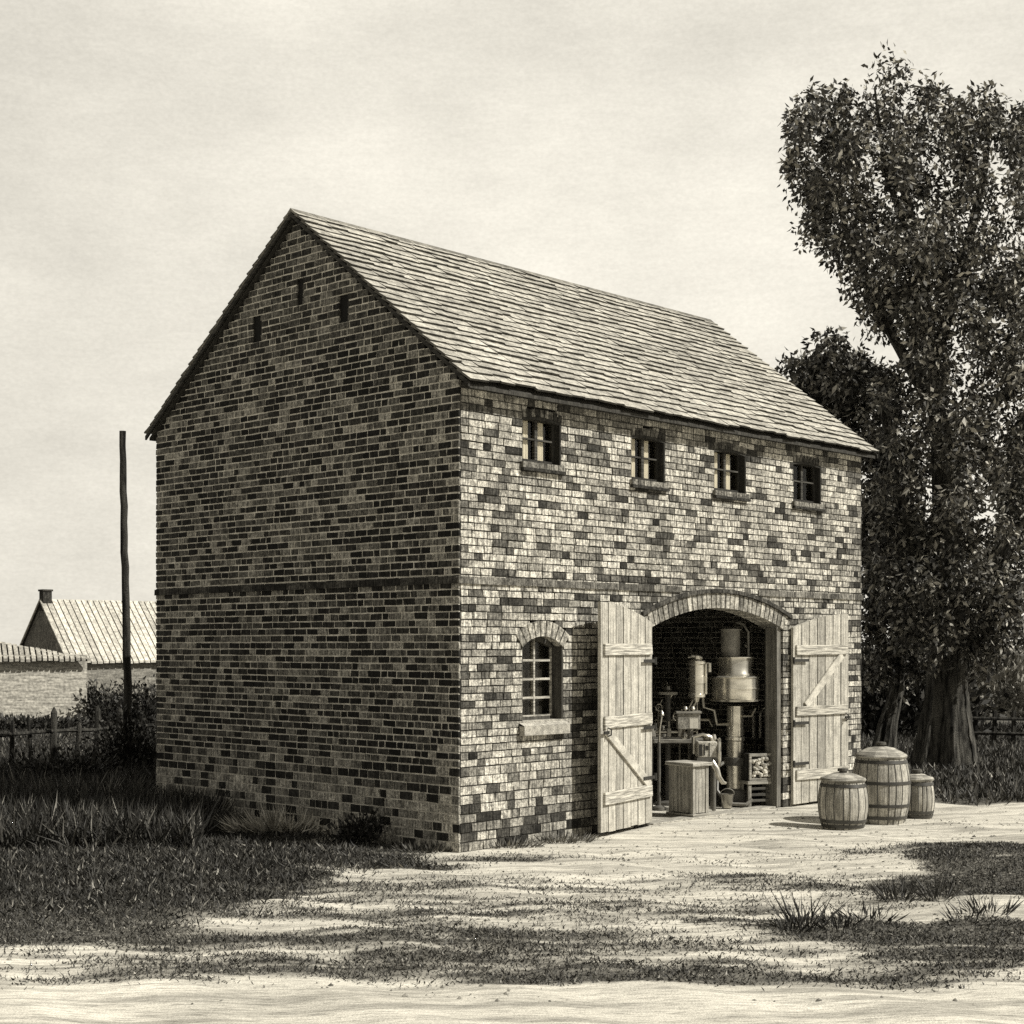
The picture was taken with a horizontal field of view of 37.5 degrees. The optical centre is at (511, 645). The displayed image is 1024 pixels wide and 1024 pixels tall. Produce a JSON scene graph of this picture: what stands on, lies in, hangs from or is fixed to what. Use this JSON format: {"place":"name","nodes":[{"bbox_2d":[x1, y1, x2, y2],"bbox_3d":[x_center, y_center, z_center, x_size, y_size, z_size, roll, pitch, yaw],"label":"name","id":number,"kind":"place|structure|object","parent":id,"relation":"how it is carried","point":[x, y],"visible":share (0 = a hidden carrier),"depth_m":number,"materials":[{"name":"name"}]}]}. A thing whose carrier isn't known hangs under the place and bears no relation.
{"place":"outdoors","nodes":[
{"label":"outdoors","id":0,"kind":"place"},
{"bbox_2d":[0,719,156,755],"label":"field grass","id":1,"kind":"structure","parent":0,"point":[43,740],"depth_m":38.16,"materials":[{"name":"grey plant"}]},
{"bbox_2d":[0,744,242,849],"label":"tall grass","id":2,"kind":"structure","parent":0,"point":[136,814],"depth_m":19.24,"materials":[{"name":"grey plant"}]},
{"bbox_2d":[0,647,1023,1023],"bbox_3d":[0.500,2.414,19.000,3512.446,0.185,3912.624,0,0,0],"label":"ground","id":3,"kind":"structure","parent":0,"point":[284,997],"depth_m":12.33,"materials":[{"name":"beige soil"}]},
{"bbox_2d":[0,773,88,805],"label":"reed clump","id":4,"kind":"object","parent":3,"relation":"on","point":[16,792],"visible":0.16,"depth_m":21.02,"materials":[{"name":"grey plant"}]},
{"bbox_2d":[0,642,90,719],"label":"shed","id":5,"kind":"structure","parent":3,"relation":"on","point":[33,682],"depth_m":48.09,"materials":[{"name":"grey brick"}]},
{"bbox_2d":[0,711,115,729],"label":"bush","id":6,"kind":"object","parent":3,"relation":"on","point":[67,722],"visible":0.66,"depth_m":43.84,"materials":[{"name":"grey plant"}]},
{"bbox_2d":[0,737,144,781],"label":"shrub","id":7,"kind":"object","parent":3,"relation":"on","point":[65,762],"visible":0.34,"depth_m":24.50,"materials":[{"name":"black plant"}]},
{"bbox_2d":[0,705,153,768],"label":"picket fence","id":8,"kind":"object","parent":3,"relation":"on","point":[53,731],"visible":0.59,"depth_m":26.68,"materials":[{"name":"grey wood"}]},
{"bbox_2d":[20,589,156,700],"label":"cottage","id":9,"kind":"structure","parent":3,"relation":"on","point":[91,629],"depth_m":64.00,"materials":[{"name":"brick"}]},
{"bbox_2d":[46,679,156,771],"bbox_3d":[-6.692,1.550,26.067,2.723,1.975,1.366,0,0,0],"label":"shrub","id":10,"kind":"object","parent":3,"relation":"on","point":[141,752],"visible":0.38,"depth_m":25.89,"materials":[{"name":"black plant"}]},
{"bbox_2d":[68,678,142,719],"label":"bush","id":11,"kind":"object","parent":3,"relation":"on","point":[92,702],"visible":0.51,"depth_m":48.75,"materials":[{"name":"grey plant"}]},
{"bbox_2d":[119,431,132,766],"bbox_3d":[-6.649,-0.568,26.004,0.246,6.260,0.172,0,0,0],"label":"wooden pole","id":12,"kind":"object","parent":3,"relation":"on","point":[126,652],"visible":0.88,"depth_m":25.95,"materials":[{"name":"black wood"}]},
{"bbox_2d":[106,674,156,727],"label":"bush","id":13,"kind":"object","parent":3,"relation":"on","point":[147,707],"visible":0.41,"depth_m":44.55,"materials":[{"name":"black plant"}]},
{"bbox_2d":[0,817,495,932],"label":"rough grass","id":14,"kind":"structure","parent":3,"relation":"on","point":[282,855],"depth_m":16.29,"materials":[{"name":"grey plant"}]},
{"bbox_2d":[212,803,326,833],"bbox_3d":[-3.047,2.257,19.904,2.017,0.453,1.302,0,0,0],"label":"weed clump","id":15,"kind":"object","parent":3,"relation":"on","point":[270,823],"visible":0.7,"depth_m":19.69,"materials":[{"name":"grey plant"}]},
{"bbox_2d":[321,808,391,844],"bbox_3d":[-1.898,2.270,18.849,1.044,0.526,0.642,0,0,0],"label":"shrub","id":16,"kind":"object","parent":3,"relation":"on","point":[352,833],"visible":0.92,"depth_m":18.73,"materials":[{"name":"black plant"}]},
{"bbox_2d":[390,838,452,852],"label":"weed clump","id":17,"kind":"object","parent":3,"relation":"on","point":[423,845],"visible":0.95,"depth_m":18.08,"materials":[{"name":"grey plant"}]},
{"bbox_2d":[144,208,878,852],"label":"brick barn","id":18,"kind":"structure","parent":3,"relation":"on","point":[456,552],"depth_m":20.10,"materials":[{"name":"grey brick"}]},
{"bbox_2d":[515,621,569,735],"bbox_3d":[0.327,0.405,19.084,0.370,1.435,0.996,0,0,43],"label":"window","id":19,"kind":"structure","parent":18,"relation":"in","point":[542,662],"depth_m":19.22,"materials":[{"name":"grey glass"}]},
{"bbox_2d":[521,409,565,474],"bbox_3d":[0.340,-2.573,19.043,0.225,0.792,0.793,0,0,43],"label":"window","id":20,"kind":"structure","parent":18,"relation":"in","point":[538,417],"depth_m":19.08,"materials":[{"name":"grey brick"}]},
{"bbox_2d":[598,602,656,832],"bbox_3d":[1.558,0.925,19.930,0.142,2.970,1.530,0,0,31],"label":"door","id":21,"kind":"structure","parent":18,"relation":"in","point":[625,651],"depth_m":19.84,"materials":[{"name":"wood"}]},
{"bbox_2d":[630,428,669,491],"bbox_3d":[1.824,-2.541,20.614,0.225,0.830,0.809,0,0,43],"label":"window","id":22,"kind":"structure","parent":18,"relation":"in","point":[658,483],"depth_m":20.66,"materials":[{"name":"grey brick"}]},
{"bbox_2d":[713,442,750,501],"bbox_3d":[3.145,-2.535,22.012,0.225,0.831,0.865,0,0,43],"label":"window","id":23,"kind":"structure","parent":18,"relation":"in","point":[727,449],"depth_m":22.08,"materials":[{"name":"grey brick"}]},
{"bbox_2d":[792,455,825,511],"bbox_3d":[4.560,-2.528,23.509,0.225,0.845,0.863,0,0,43],"label":"window","id":24,"kind":"structure","parent":18,"relation":"in","point":[814,504],"depth_m":23.58,"materials":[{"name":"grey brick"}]},
{"bbox_2d":[791,614,849,803],"bbox_3d":[4.827,0.965,23.500,1.467,2.929,0.142,0,0,-42],"label":"door","id":25,"kind":"structure","parent":18,"relation":"in","point":[820,716],"depth_m":23.45,"materials":[{"name":"wood"}]},
{"bbox_2d":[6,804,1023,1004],"bbox_3d":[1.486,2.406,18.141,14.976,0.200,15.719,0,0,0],"label":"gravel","id":26,"kind":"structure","parent":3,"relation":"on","point":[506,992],"depth_m":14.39,"materials":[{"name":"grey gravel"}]},
{"bbox_2d":[489,835,545,848],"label":"weed clump","id":27,"kind":"object","parent":3,"relation":"on","point":[525,844],"visible":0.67,"depth_m":18.43,"materials":[{"name":"grey plant"}]},
{"bbox_2d":[531,832,596,843],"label":"weed clump","id":28,"kind":"object","parent":3,"relation":"on","point":[589,838],"visible":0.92,"depth_m":18.91,"materials":[{"name":"grey plant"}]},
{"bbox_2d":[652,710,665,809],"bbox_3d":[2.203,1.714,22.600,0.200,1.492,0.200,0,0,0],"label":"hand lever","id":29,"kind":"object","parent":3,"relation":"on","point":[658,806],"visible":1,"depth_m":22.58,"materials":[{"name":"paint"}]},
{"bbox_2d":[655,692,677,804],"bbox_3d":[2.421,1.592,23.400,0.400,1.737,0.390,0,0,0],"label":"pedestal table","id":30,"kind":"object","parent":3,"relation":"on","point":[667,719],"visible":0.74,"depth_m":23.36,"materials":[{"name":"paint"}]},
{"bbox_2d":[661,682,671,691],"bbox_3d":[2.401,0.648,23.400,0.170,0.149,0.170,0,0,0],"label":"kettle","id":31,"kind":"object","parent":30,"relation":"on","point":[666,688],"visible":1,"depth_m":23.34,"materials":[{"name":"metal"}]},
{"bbox_2d":[652,737,705,806],"bbox_3d":[2.457,1.935,22.968,0.920,1.051,0.640,0,0,-1],"label":"workbench","id":32,"kind":"object","parent":3,"relation":"on","point":[676,740],"visible":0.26,"depth_m":22.65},
{"bbox_2d":[652,721,682,738],"bbox_3d":[2.353,1.279,22.790,0.490,0.259,0.160,0,0,0],"label":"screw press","id":33,"kind":"object","parent":32,"relation":"on","point":[668,731],"visible":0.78,"depth_m":22.72,"materials":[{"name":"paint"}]},
{"bbox_2d":[681,729,693,738],"bbox_3d":[2.647,1.315,22.706,0.219,0.187,0.107,0,0,26],"label":"oil can","id":34,"kind":"object","parent":32,"relation":"on","point":[684,734],"visible":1,"depth_m":22.69,"materials":[{"name":"metal"}]},
{"bbox_2d":[674,654,710,738],"bbox_3d":[2.734,0.767,22.750,0.537,1.284,0.280,0,0,0],"label":"filling pump","id":35,"kind":"object","parent":32,"relation":"on","point":[689,721],"visible":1,"depth_m":22.64,"materials":[{"name":"metal"}]},
{"bbox_2d":[654,695,712,759],"bbox_3d":[2.674,1.592,23.454,0.920,1.736,0.192,0,0,0],"label":"pipe manifold","id":36,"kind":"object","parent":3,"relation":"on","point":[658,709],"visible":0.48,"depth_m":23.43,"materials":[{"name":"metal"}]},
{"bbox_2d":[665,760,712,816],"bbox_3d":[2.555,2.075,21.802,0.410,0.790,0.560,0,0,-40],"label":"wooden bin","id":37,"kind":"object","parent":3,"relation":"on","point":[688,788],"visible":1,"depth_m":21.67,"materials":[{"name":"grey wood"}]},
{"bbox_2d":[720,788,734,807],"bbox_3d":[3.253,2.305,22.815,0.227,0.301,0.224,0,0,0],"label":"bucket","id":38,"kind":"object","parent":3,"relation":"on","point":[726,800],"visible":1,"depth_m":22.74,"materials":[{"name":"metal"}]},
{"bbox_2d":[701,622,761,806],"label":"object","id":39,"kind":"object","parent":3,"relation":"on","point":[734,680],"visible":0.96,"depth_m":23.12,"materials":[{"name":"metal"}]},
{"bbox_2d":[739,780,771,806],"bbox_3d":[3.753,2.261,23.099,0.480,0.398,0.340,0,0,-18],"label":"stand","id":40,"kind":"object","parent":3,"relation":"on","point":[763,794],"visible":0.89,"depth_m":22.95,"materials":[{"name":"grey wood"}]},
{"bbox_2d":[741,752,770,780],"bbox_3d":[3.760,1.851,23.077,0.420,0.414,0.325,0,0,-18],"label":"framed crate","id":41,"kind":"object","parent":40,"relation":"on","point":[755,767],"visible":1,"depth_m":22.95,"materials":[{"name":"wood"}]},
{"bbox_2d":[766,903,824,933],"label":"grass tuft","id":42,"kind":"object","parent":3,"relation":"on","point":[780,924],"visible":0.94,"depth_m":12.81,"materials":[{"name":"grey plant"}]},
{"bbox_2d":[751,883,850,932],"bbox_3d":[2.449,2.258,12.994,0.765,0.424,0.917,0,0,34],"label":"grass tuft","id":43,"kind":"object","parent":3,"relation":"on","point":[807,916],"visible":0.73,"depth_m":13.03,"materials":[{"name":"grey plant"}]},
{"bbox_2d":[809,906,870,930],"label":"grass tuft","id":44,"kind":"object","parent":3,"relation":"on","point":[859,922],"visible":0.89,"depth_m":13.11,"materials":[{"name":"grey plant"}]},
{"bbox_2d":[818,768,868,829],"bbox_3d":[4.507,2.080,20.542,0.682,0.820,0.686,0,0,34],"label":"barrel","id":45,"kind":"object","parent":3,"relation":"on","point":[843,802],"visible":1,"depth_m":20.28,"materials":[{"name":"wood"}]},
{"bbox_2d":[774,325,931,748],"bbox_3d":[7.863,-2.142,33.070,4.278,9.956,3.796,0,0,0],"label":"leaning tree","id":46,"kind":"object","parent":3,"relation":"on","point":[831,381],"visible":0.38,"depth_m":32.31,"materials":[{"name":"black plant"}]},
{"bbox_2d":[832,895,910,922],"bbox_3d":[3.191,2.362,13.516,0.681,0.211,0.705,0,0,0],"label":"grass tuft","id":47,"kind":"object","parent":3,"relation":"on","point":[874,913],"visible":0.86,"depth_m":13.54,"materials":[{"name":"grey plant"}]},
{"bbox_2d":[852,742,910,824],"bbox_3d":[5.169,1.916,21.126,0.820,1.132,0.820,0,0,-32],"label":"barrel","id":48,"kind":"object","parent":3,"relation":"on","point":[882,769],"visible":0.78,"depth_m":20.80,"materials":[{"name":"wood"}]},
{"bbox_2d":[777,39,1023,768],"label":"tall tree","id":49,"kind":"object","parent":3,"relation":"on","point":[949,632],"visible":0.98,"depth_m":29.08,"materials":[{"name":"grey plant"}]},
{"bbox_2d":[868,872,938,903],"bbox_3d":[3.749,2.312,14.399,0.705,0.293,0.644,0,0,0],"label":"grass tuft","id":50,"kind":"object","parent":3,"relation":"on","point":[904,885],"visible":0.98,"depth_m":14.41,"materials":[{"name":"grey plant"}]},
{"bbox_2d":[907,769,934,818],"bbox_3d":[5.773,2.114,21.494,0.504,0.700,0.505,0,0,-42],"label":"barrel","id":51,"kind":"object","parent":3,"relation":"on","point":[922,802],"visible":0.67,"depth_m":21.28,"materials":[{"name":"wood"}]},
{"bbox_2d":[898,866,965,901],"bbox_3d":[4.168,2.314,14.675,0.682,0.354,0.648,0,0,-14],"label":"grass tuft","id":52,"kind":"object","parent":3,"relation":"on","point":[941,890],"visible":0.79,"depth_m":14.67,"materials":[{"name":"grey plant"}]},
{"bbox_2d":[860,648,1010,737],"bbox_3d":[10.502,1.072,40.198,5.316,3.158,4.221,0,0,23],"label":"bush","id":53,"kind":"object","parent":3,"relation":"on","point":[872,707],"visible":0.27,"depth_m":39.52,"materials":[{"name":"black plant"}]},
{"bbox_2d":[939,900,990,923],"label":"grass tuft","id":54,"kind":"object","parent":3,"relation":"on","point":[979,912],"visible":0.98,"depth_m":13.51,"materials":[{"name":"grey plant"}]},
{"bbox_2d":[949,888,1023,917],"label":"grass tuft","id":55,"kind":"object","parent":3,"relation":"on","point":[1008,908],"visible":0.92,"depth_m":13.74,"materials":[{"name":"grey plant"}]},
{"bbox_2d":[961,433,1023,728],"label":"tree foliage","id":56,"kind":"object","parent":3,"relation":"on","point":[1017,693],"visible":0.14,"depth_m":41.99,"materials":[{"name":"grey plant"}]},
{"bbox_2d":[968,643,1023,717],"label":"bush","id":57,"kind":"object","parent":3,"relation":"on","point":[1008,673],"visible":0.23,"depth_m":51.04,"materials":[{"name":"grey plant"}]},
{"bbox_2d":[969,649,1023,708],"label":"bush","id":58,"kind":"object","parent":3,"relation":"on","point":[991,687],"visible":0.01,"depth_m":58.12,"materials":[{"name":"black plant"}]},
{"bbox_2d":[972,711,1023,742],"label":"rail fence","id":59,"kind":"object","parent":3,"relation":"on","point":[1013,719],"visible":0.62,"depth_m":36.93,"materials":[{"name":"grey wood"}]},
{"bbox_2d":[0,820,1023,992],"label":"grass","id":60,"kind":"structure","parent":0,"point":[982,845],"depth_m":12.93,"materials":[{"name":"grey plant"}]},
{"bbox_2d":[0,0,1023,646],"label":"sky","id":61,"kind":"structure","parent":0,"point":[151,151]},
{"bbox_2d":[691,733,726,810],"bbox_3d":[2.926,1.881,22.488,0.500,1.158,0.465,0,0,0],"label":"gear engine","id":62,"kind":"object","parent":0,"point":[708,748],"visible":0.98,"depth_m":22.40,"materials":[{"name":"metal"}]},
{"bbox_2d":[748,707,764,797],"bbox_3d":[3.971,1.711,24.420,0.366,1.498,0.320,0,0,0],"label":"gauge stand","id":63,"kind":"object","parent":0,"point":[755,738],"visible":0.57,"depth_m":24.31,"materials":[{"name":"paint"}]},
{"bbox_2d":[860,721,1023,805],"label":"meadow grass","id":64,"kind":"structure","parent":0,"point":[1002,767],"depth_m":28.26,"materials":[{"name":"grey plant"}]}
]}

